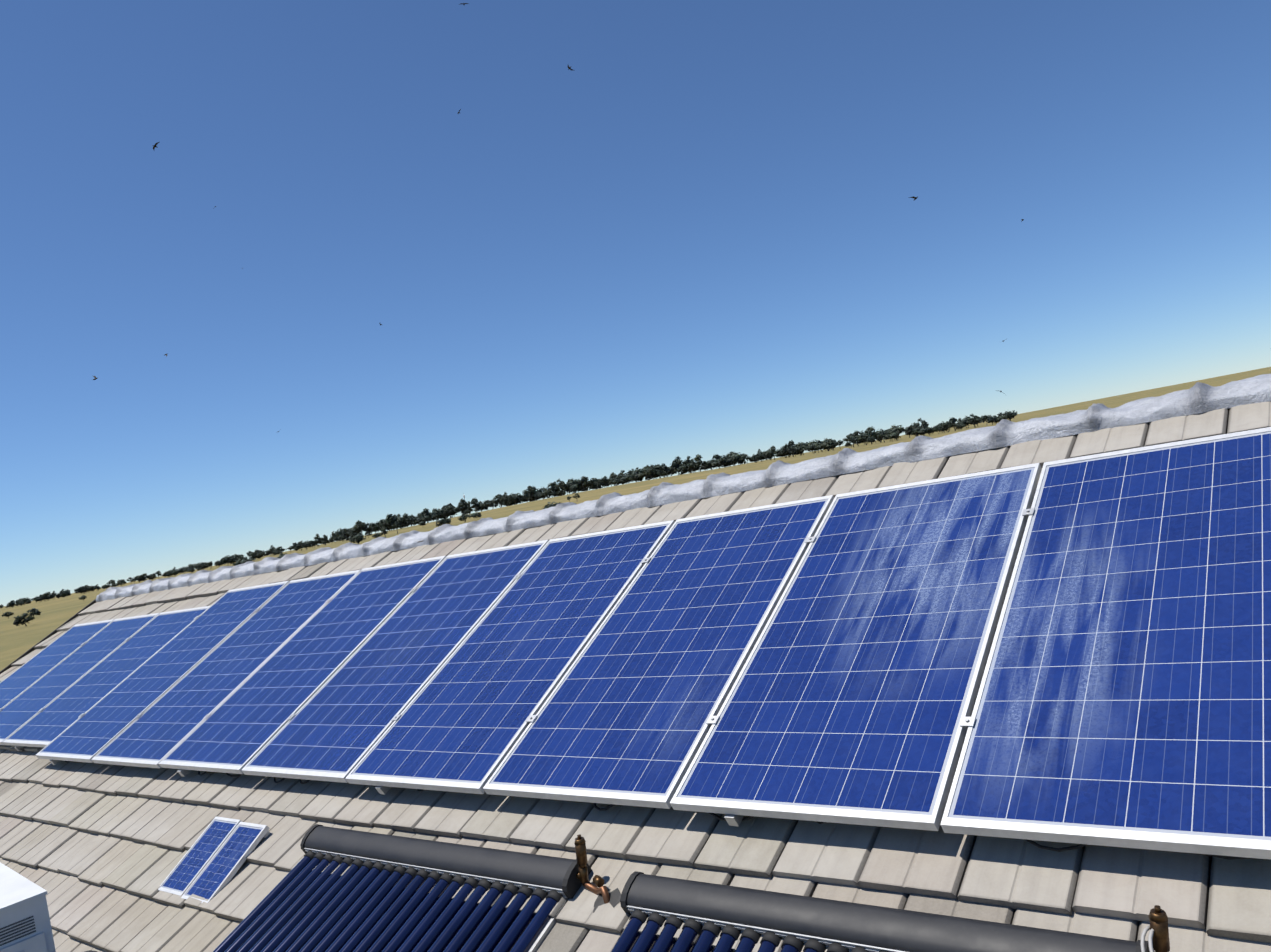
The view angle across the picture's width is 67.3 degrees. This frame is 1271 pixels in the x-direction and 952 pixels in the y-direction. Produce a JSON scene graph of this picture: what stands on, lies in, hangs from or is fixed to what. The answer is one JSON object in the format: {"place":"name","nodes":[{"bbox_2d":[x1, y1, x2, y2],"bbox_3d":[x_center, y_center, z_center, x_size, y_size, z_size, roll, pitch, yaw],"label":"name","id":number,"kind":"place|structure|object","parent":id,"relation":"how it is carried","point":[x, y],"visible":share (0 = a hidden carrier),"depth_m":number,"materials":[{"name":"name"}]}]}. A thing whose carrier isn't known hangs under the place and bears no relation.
{"place":"outdoors","nodes":[
{"label":"outdoors","id":0,"kind":"place"},
{"bbox_2d":[0,367,1270,670],"bbox_3d":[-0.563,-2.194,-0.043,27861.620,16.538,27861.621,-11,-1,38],"label":"ground","id":1,"kind":"structure","parent":0,"point":[44,623],"depth_m":524.40,"materials":[{"name":"green plant"}]},
{"bbox_2d":[2,612,13,618],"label":"tree","id":2,"kind":"object","parent":1,"relation":"on","point":[5,614],"visible":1,"depth_m":363.46,"materials":[{"name":"green plant"}]},
{"bbox_2d":[13,613,34,625],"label":"tree","id":3,"kind":"object","parent":1,"relation":"on","point":[19,619],"visible":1,"depth_m":215.58,"materials":[{"name":"green plant"}]},
{"bbox_2d":[27,608,40,617],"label":"tree","id":4,"kind":"object","parent":1,"relation":"on","point":[34,611],"visible":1,"depth_m":284.94,"materials":[{"name":"green plant"}]},
{"bbox_2d":[39,592,54,600],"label":"tree","id":5,"kind":"object","parent":1,"relation":"on","point":[47,595],"visible":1,"depth_m":1127.96,"materials":[{"name":"green plant"}]},
{"bbox_2d":[0,599,95,673],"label":"roof edge","id":6,"kind":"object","parent":1,"relation":"on","point":[46,637],"depth_m":10.91,"materials":[{"name":"brown"}]},
{"bbox_2d":[0,401,1270,951],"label":"roof tiles","id":7,"kind":"object","parent":6,"relation":"attached to","point":[96,851],"visible":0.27,"depth_m":4.20,"materials":[{"name":"grey tile"}]},
{"bbox_2d":[0,862,96,951],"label":"air conditioner outdoor unit","id":8,"kind":"object","parent":7,"relation":"on","point":[25,924],"visible":1,"depth_m":3.58,"materials":[{"name":"paint"}]},
{"bbox_2d":[158,817,241,895],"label":"solar panel","id":9,"kind":"object","parent":7,"relation":"on","point":[181,877],"visible":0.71,"depth_m":4.92,"materials":[{"name":"blue"}]},
{"bbox_2d":[181,822,269,902],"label":"solar panel","id":10,"kind":"object","parent":7,"relation":"on","point":[218,872],"visible":0.85,"depth_m":4.75,"materials":[{"name":"blue"}]},
{"bbox_2d":[213,824,591,951],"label":"solar collector","id":11,"kind":"object","parent":7,"relation":"on","point":[379,895],"visible":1,"depth_m":3.82,"materials":[{"name":"blue glass"}]},
{"bbox_2d":[574,834,620,912],"bbox_3d":[-0.157,1.423,3.395,0.126,0.270,0.238,-10,-1,-30],"label":"valve assembly","id":12,"kind":"object","parent":7,"relation":"on","point":[605,895],"visible":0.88,"depth_m":3.42,"materials":[{"name":"gold metal"}]},
{"bbox_2d":[0,508,1246,859],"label":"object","id":13,"kind":"object","parent":7,"relation":"on","point":[738,820],"visible":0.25,"depth_m":3.73,"materials":[{"name":"metal"}]},
{"bbox_2d":[0,619,114,707],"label":"solar panel","id":14,"kind":"object","parent":13,"relation":"on","point":[33,670],"visible":0.81,"depth_m":9.67,"materials":[{"name":"blue"}]},
{"bbox_2d":[0,613,159,744],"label":"solar panel","id":15,"kind":"object","parent":13,"relation":"on","point":[32,700],"visible":0.79,"depth_m":8.89,"materials":[{"name":"blue"}]},
{"bbox_2d":[3,606,209,747],"bbox_3d":[-4.522,1.708,8.253,0.992,0.047,1.650,-11,27,38],"label":"solar panel","id":16,"kind":"object","parent":13,"relation":"on","point":[57,716],"visible":0.75,"depth_m":8.18,"materials":[{"name":"blue"}]},
{"bbox_2d":[36,581,289,762],"bbox_3d":[-3.704,1.511,7.604,0.992,0.048,1.956,-11,27,38],"label":"solar panel","id":17,"kind":"object","parent":13,"relation":"on","point":[98,727],"visible":0.88,"depth_m":7.49,"materials":[{"name":"blue"}]},
{"bbox_2d":[91,570,360,767],"bbox_3d":[-2.925,1.358,6.977,0.992,0.048,1.956,-11,27,38],"label":"solar panel","id":18,"kind":"object","parent":13,"relation":"on","point":[161,728],"visible":0.88,"depth_m":6.86,"materials":[{"name":"blue"}]},
{"bbox_2d":[158,556,445,773],"bbox_3d":[-2.147,1.198,6.350,0.992,0.048,1.956,-11,27,38],"label":"solar panel","id":19,"kind":"object","parent":13,"relation":"on","point":[240,726],"visible":0.88,"depth_m":6.21,"materials":[{"name":"blue"}]},
{"bbox_2d":[241,540,548,782],"bbox_3d":[-1.369,1.044,5.721,0.992,0.047,1.956,-11,27,38],"label":"solar panel","id":20,"kind":"object","parent":13,"relation":"on","point":[336,726],"visible":0.83,"depth_m":5.57,"materials":[{"name":"blue"}]},
{"bbox_2d":[345,520,674,793],"bbox_3d":[-0.596,0.890,5.087,0.992,0.047,1.956,-11,27,38],"label":"solar panel","id":21,"kind":"object","parent":13,"relation":"on","point":[460,724],"visible":0.88,"depth_m":4.92,"materials":[{"name":"blue"}]},
{"bbox_2d":[483,495,833,808],"bbox_3d":[0.183,0.734,4.460,0.992,0.048,1.956,-11,27,38],"label":"solar panel","id":22,"kind":"object","parent":13,"relation":"on","point":[635,701],"visible":0.92,"depth_m":4.27,"materials":[{"name":"blue"}]},
{"bbox_2d":[670,463,1041,830],"bbox_3d":[0.959,0.580,3.828,0.992,0.047,1.956,-11,27,38],"label":"solar panel","id":23,"kind":"object","parent":13,"relation":"on","point":[851,696],"visible":1,"depth_m":3.61,"materials":[{"name":"blue"}]},
{"bbox_2d":[940,427,1270,858],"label":"solar panel","id":24,"kind":"object","parent":13,"relation":"on","point":[1123,699],"visible":1,"depth_m":3.01,"materials":[{"name":"blue"}]},
{"bbox_2d":[96,374,1270,601],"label":"ridge capping","id":25,"kind":"object","parent":7,"relation":"on","point":[1200,398],"visible":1,"depth_m":5.46,"materials":[{"name":"white concrete"}]},
{"bbox_2d":[611,871,1154,951],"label":"solar collector","id":26,"kind":"object","parent":7,"relation":"on","point":[707,912],"visible":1,"depth_m":2.84,"materials":[{"name":"black metal"}]},
{"bbox_2d":[1140,905,1169,951],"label":"valve assembly","id":27,"kind":"object","parent":7,"relation":"on","point":[1158,937],"visible":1,"depth_m":2.25,"materials":[{"name":"gold metal"}]},
{"bbox_2d":[74,586,85,593],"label":"tree","id":28,"kind":"object","parent":1,"relation":"on","point":[79,590],"visible":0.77,"depth_m":1120.43,"materials":[{"name":"green plant"}]},
{"bbox_2d":[117,579,125,585],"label":"tree","id":29,"kind":"object","parent":1,"relation":"on","point":[120,582],"visible":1,"depth_m":1105.90,"materials":[{"name":"green plant"}]},
{"bbox_2d":[136,573,150,580],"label":"tree","id":30,"kind":"object","parent":1,"relation":"on","point":[140,578],"visible":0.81,"depth_m":1108.90,"materials":[{"name":"green plant"}]},
{"bbox_2d":[194,562,208,569],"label":"tree","id":31,"kind":"object","parent":1,"relation":"on","point":[196,566],"visible":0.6,"depth_m":1018.59,"materials":[{"name":"green plant"}]},
{"bbox_2d":[219,555,235,565],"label":"tree","id":32,"kind":"object","parent":1,"relation":"on","point":[226,559],"visible":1,"depth_m":944.93,"materials":[{"name":"green plant"}]},
{"bbox_2d":[232,556,257,565],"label":"tree","id":33,"kind":"object","parent":1,"relation":"on","point":[244,560],"visible":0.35,"depth_m":243.11,"materials":[{"name":"green plant"}]},
{"bbox_2d":[300,542,312,549],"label":"tree","id":34,"kind":"object","parent":1,"relation":"on","point":[306,545],"visible":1,"depth_m":846.22,"materials":[{"name":"green plant"}]},
{"bbox_2d":[313,534,320,546],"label":"tree","id":35,"kind":"object","parent":1,"relation":"on","point":[317,539],"visible":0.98,"depth_m":907.86,"materials":[{"name":"green plant"}]},
{"bbox_2d":[330,528,342,538],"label":"tree","id":36,"kind":"object","parent":1,"relation":"on","point":[336,533],"visible":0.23,"depth_m":888.77,"materials":[{"name":"green plant"}]},
{"bbox_2d":[349,533,365,543],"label":"tree","id":37,"kind":"object","parent":1,"relation":"on","point":[358,538],"visible":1,"depth_m":387.77,"materials":[{"name":"green plant"}]},
{"bbox_2d":[352,520,364,532],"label":"tree","id":38,"kind":"object","parent":1,"relation":"on","point":[359,525],"visible":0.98,"depth_m":772.65,"materials":[{"name":"green plant"}]},
{"bbox_2d":[360,522,373,532],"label":"tree","id":39,"kind":"object","parent":1,"relation":"on","point":[366,529],"visible":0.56,"depth_m":814.75,"materials":[{"name":"green plant"}]},
{"bbox_2d":[371,519,387,529],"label":"tree","id":40,"kind":"object","parent":1,"relation":"on","point":[374,526],"visible":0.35,"depth_m":767.60,"materials":[{"name":"green plant"}]},
{"bbox_2d":[380,526,387,537],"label":"tree","id":41,"kind":"object","parent":1,"relation":"on","point":[384,528],"visible":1,"depth_m":422.60,"materials":[{"name":"green plant"}]},
{"bbox_2d":[379,514,397,530],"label":"tree","id":42,"kind":"object","parent":1,"relation":"on","point":[390,520],"visible":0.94,"depth_m":732.82,"materials":[{"name":"green plant"}]},
{"bbox_2d":[396,517,408,524],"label":"tree","id":43,"kind":"object","parent":1,"relation":"on","point":[403,521],"visible":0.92,"depth_m":733.48,"materials":[{"name":"green plant"}]},
{"bbox_2d":[406,515,416,525],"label":"tree","id":44,"kind":"object","parent":1,"relation":"on","point":[410,518],"visible":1,"depth_m":723.49,"materials":[{"name":"green plant"}]},
{"bbox_2d":[421,508,431,522],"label":"tree","id":45,"kind":"object","parent":1,"relation":"on","point":[425,512],"visible":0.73,"depth_m":787.56,"materials":[{"name":"green plant"}]},
{"bbox_2d":[436,519,447,526],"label":"tree","id":46,"kind":"object","parent":1,"relation":"on","point":[442,521],"visible":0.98,"depth_m":414.65,"materials":[{"name":"green plant"}]},
{"bbox_2d":[446,506,456,517],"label":"tree","id":47,"kind":"object","parent":1,"relation":"on","point":[449,510],"visible":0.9,"depth_m":745.56,"materials":[{"name":"green plant"}]},
{"bbox_2d":[457,513,468,521],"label":"tree","id":48,"kind":"object","parent":1,"relation":"on","point":[462,516],"visible":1,"depth_m":365.08,"materials":[{"name":"green plant"}]},
{"bbox_2d":[456,499,470,512],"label":"tree","id":49,"kind":"object","parent":1,"relation":"on","point":[460,505],"visible":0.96,"depth_m":758.89,"materials":[{"name":"green plant"}]},
{"bbox_2d":[467,498,479,512],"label":"tree","id":50,"kind":"object","parent":1,"relation":"on","point":[474,501],"visible":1,"depth_m":755.76,"materials":[{"name":"green plant"}]},
{"bbox_2d":[468,513,481,517],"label":"tree","id":51,"kind":"object","parent":1,"relation":"on","point":[473,515],"visible":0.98,"depth_m":436.55,"materials":[{"name":"green plant"}]},
{"bbox_2d":[475,501,487,510],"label":"tree","id":52,"kind":"object","parent":1,"relation":"on","point":[480,504],"visible":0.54,"depth_m":791.61,"materials":[{"name":"green plant"}]},
{"bbox_2d":[482,500,491,508],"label":"tree","id":53,"kind":"object","parent":1,"relation":"on","point":[486,506],"visible":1,"depth_m":756.81,"materials":[{"name":"green plant"}]},
{"bbox_2d":[492,495,505,507],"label":"tree","id":54,"kind":"object","parent":1,"relation":"on","point":[494,501],"visible":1,"depth_m":740.98,"materials":[{"name":"green plant"}]},
{"bbox_2d":[502,492,511,505],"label":"tree","id":55,"kind":"object","parent":1,"relation":"on","point":[506,501],"visible":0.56,"depth_m":763.98,"materials":[{"name":"green plant"}]},
{"bbox_2d":[508,493,521,504],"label":"tree","id":56,"kind":"object","parent":1,"relation":"on","point":[514,498],"visible":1,"depth_m":748.13,"materials":[{"name":"green plant"}]},
{"bbox_2d":[522,486,536,500],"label":"tree","id":57,"kind":"object","parent":1,"relation":"on","point":[531,490],"visible":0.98,"depth_m":756.98,"materials":[{"name":"green plant"}]},
{"bbox_2d":[543,502,559,508],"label":"tree","id":58,"kind":"object","parent":1,"relation":"on","point":[549,505],"visible":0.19,"depth_m":256.27,"materials":[{"name":"green plant"}]},
{"bbox_2d":[547,483,560,496],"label":"tree","id":59,"kind":"object","parent":1,"relation":"on","point":[552,487],"visible":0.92,"depth_m":749.00,"materials":[{"name":"green plant"}]},
{"bbox_2d":[554,479,567,495],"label":"tree","id":60,"kind":"object","parent":1,"relation":"on","point":[563,485],"visible":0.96,"depth_m":752.11,"materials":[{"name":"green plant"}]},
{"bbox_2d":[570,483,582,492],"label":"tree","id":61,"kind":"object","parent":1,"relation":"on","point":[574,488],"visible":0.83,"depth_m":733.44,"materials":[{"name":"green plant"}]},
{"bbox_2d":[575,476,595,490],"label":"tree","id":62,"kind":"object","parent":1,"relation":"on","point":[584,482],"visible":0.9,"depth_m":731.07,"materials":[{"name":"green plant"}]},
{"bbox_2d":[621,475,633,482],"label":"tree","id":63,"kind":"object","parent":1,"relation":"on","point":[628,478],"visible":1,"depth_m":744.45,"materials":[{"name":"green plant"}]},
{"bbox_2d":[628,467,643,481],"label":"tree","id":64,"kind":"object","parent":1,"relation":"on","point":[633,471],"visible":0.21,"depth_m":778.70,"materials":[{"name":"green plant"}]},
{"bbox_2d":[629,472,643,481],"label":"tree","id":65,"kind":"object","parent":1,"relation":"on","point":[639,475],"visible":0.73,"depth_m":749.56,"materials":[{"name":"green plant"}]},
{"bbox_2d":[644,467,655,478],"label":"tree","id":66,"kind":"object","parent":1,"relation":"on","point":[649,471],"visible":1,"depth_m":725.13,"materials":[{"name":"green plant"}]},
{"bbox_2d":[646,470,663,478],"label":"tree","id":67,"kind":"object","parent":1,"relation":"on","point":[658,473],"visible":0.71,"depth_m":756.01,"materials":[{"name":"green plant"}]},
{"bbox_2d":[670,457,685,474],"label":"tree","id":68,"kind":"object","parent":1,"relation":"on","point":[674,466],"visible":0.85,"depth_m":760.84,"materials":[{"name":"green plant"}]},
{"bbox_2d":[677,464,686,473],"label":"tree","id":69,"kind":"object","parent":1,"relation":"on","point":[682,468],"visible":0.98,"depth_m":753.52,"materials":[{"name":"green plant"}]},
{"bbox_2d":[686,460,700,472],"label":"tree","id":70,"kind":"object","parent":1,"relation":"on","point":[693,465],"visible":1,"depth_m":742.01,"materials":[{"name":"green plant"}]},
{"bbox_2d":[694,454,705,471],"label":"tree","id":71,"kind":"object","parent":1,"relation":"on","point":[697,459],"visible":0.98,"depth_m":742.58,"materials":[{"name":"green plant"}]},
{"bbox_2d":[700,459,717,469],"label":"tree","id":72,"kind":"object","parent":1,"relation":"on","point":[703,467],"visible":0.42,"depth_m":800.28,"materials":[{"name":"green plant"}]},
{"bbox_2d":[717,456,729,466],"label":"tree","id":73,"kind":"object","parent":1,"relation":"on","point":[721,460],"visible":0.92,"depth_m":765.01,"materials":[{"name":"green plant"}]},
{"bbox_2d":[730,452,746,463],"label":"tree","id":74,"kind":"object","parent":1,"relation":"on","point":[735,458],"visible":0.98,"depth_m":751.86,"materials":[{"name":"green plant"}]},
{"bbox_2d":[750,455,761,462],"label":"tree","id":75,"kind":"object","parent":1,"relation":"on","point":[756,458],"visible":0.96,"depth_m":775.96,"materials":[{"name":"green plant"}]},
{"bbox_2d":[764,450,775,459],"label":"tree","id":76,"kind":"object","parent":1,"relation":"on","point":[768,454],"visible":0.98,"depth_m":776.72,"materials":[{"name":"green plant"}]},
{"bbox_2d":[784,440,796,455],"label":"tree","id":77,"kind":"object","parent":1,"relation":"on","point":[791,443],"visible":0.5,"depth_m":801.25,"materials":[{"name":"green plant"}]},
{"bbox_2d":[788,446,799,456],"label":"tree","id":78,"kind":"object","parent":1,"relation":"on","point":[794,450],"visible":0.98,"depth_m":770.21,"materials":[{"name":"green plant"}]},
{"bbox_2d":[794,445,805,453],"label":"tree","id":79,"kind":"object","parent":1,"relation":"on","point":[801,448],"visible":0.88,"depth_m":791.42,"materials":[{"name":"green plant"}]},
{"bbox_2d":[805,442,817,451],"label":"tree","id":80,"kind":"object","parent":1,"relation":"on","point":[810,447],"visible":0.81,"depth_m":792.11,"materials":[{"name":"green plant"}]},
{"bbox_2d":[822,439,835,449],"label":"tree","id":81,"kind":"object","parent":1,"relation":"on","point":[826,444],"visible":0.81,"depth_m":771.29,"materials":[{"name":"green plant"}]},
{"bbox_2d":[856,433,869,444],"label":"tree","id":82,"kind":"object","parent":1,"relation":"on","point":[864,436],"visible":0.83,"depth_m":774.33,"materials":[{"name":"green plant"}]},
{"bbox_2d":[860,426,875,437],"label":"tree","id":83,"kind":"object","parent":1,"relation":"on","point":[869,430],"visible":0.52,"depth_m":784.28,"materials":[{"name":"green plant"}]},
{"bbox_2d":[866,436,875,443],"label":"tree","id":84,"kind":"object","parent":1,"relation":"on","point":[871,439],"visible":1,"depth_m":742.91,"materials":[{"name":"green plant"}]},
{"bbox_2d":[869,428,886,442],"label":"tree","id":85,"kind":"object","parent":1,"relation":"on","point":[873,434],"visible":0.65,"depth_m":772.54,"materials":[{"name":"green plant"}]},
{"bbox_2d":[877,431,887,441],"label":"tree","id":86,"kind":"object","parent":1,"relation":"on","point":[881,433],"visible":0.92,"depth_m":730.37,"materials":[{"name":"green plant"}]},
{"bbox_2d":[884,432,900,439],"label":"tree","id":87,"kind":"object","parent":1,"relation":"on","point":[892,435],"visible":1,"depth_m":712.84,"materials":[{"name":"green plant"}]},
{"bbox_2d":[886,425,903,439],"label":"tree","id":88,"kind":"object","parent":1,"relation":"on","point":[894,429],"visible":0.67,"depth_m":739.97,"materials":[{"name":"green plant"}]},
{"bbox_2d":[903,422,925,435],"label":"tree","id":89,"kind":"object","parent":1,"relation":"on","point":[908,430],"visible":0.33,"depth_m":734.25,"materials":[{"name":"green plant"}]},
{"bbox_2d":[918,418,928,427],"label":"tree","id":90,"kind":"object","parent":1,"relation":"on","point":[923,423],"visible":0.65,"depth_m":778.45,"materials":[{"name":"green plant"}]},
{"bbox_2d":[918,426,938,435],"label":"tree","id":91,"kind":"object","parent":1,"relation":"on","point":[923,431],"visible":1,"depth_m":684.17,"materials":[{"name":"green plant"}]},
{"bbox_2d":[941,421,952,431],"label":"tree","id":92,"kind":"object","parent":1,"relation":"on","point":[944,426],"visible":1,"depth_m":679.11,"materials":[{"name":"green plant"}]},
{"bbox_2d":[949,417,960,430],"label":"tree","id":93,"kind":"object","parent":1,"relation":"on","point":[952,420],"visible":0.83,"depth_m":713.09,"materials":[{"name":"green plant"}]},
{"bbox_2d":[958,416,971,427],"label":"tree","id":94,"kind":"object","parent":1,"relation":"on","point":[966,419],"visible":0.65,"depth_m":768.52,"materials":[{"name":"green plant"}]},
{"bbox_2d":[968,414,979,427],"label":"tree","id":95,"kind":"object","parent":1,"relation":"on","point":[974,420],"visible":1,"depth_m":702.25,"materials":[{"name":"green plant"}]},
{"bbox_2d":[986,415,999,424],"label":"tree","id":96,"kind":"object","parent":1,"relation":"on","point":[990,418],"visible":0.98,"depth_m":676.08,"materials":[{"name":"green plant"}]},
{"bbox_2d":[1003,410,1016,420],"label":"tree","id":97,"kind":"object","parent":1,"relation":"on","point":[1009,414],"visible":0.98,"depth_m":700.27,"materials":[{"name":"green plant"}]},
{"bbox_2d":[0,0,1270,605],"label":"sky","id":98,"kind":"structure","parent":0,"point":[702,234],"materials":[{"name":"blue"}]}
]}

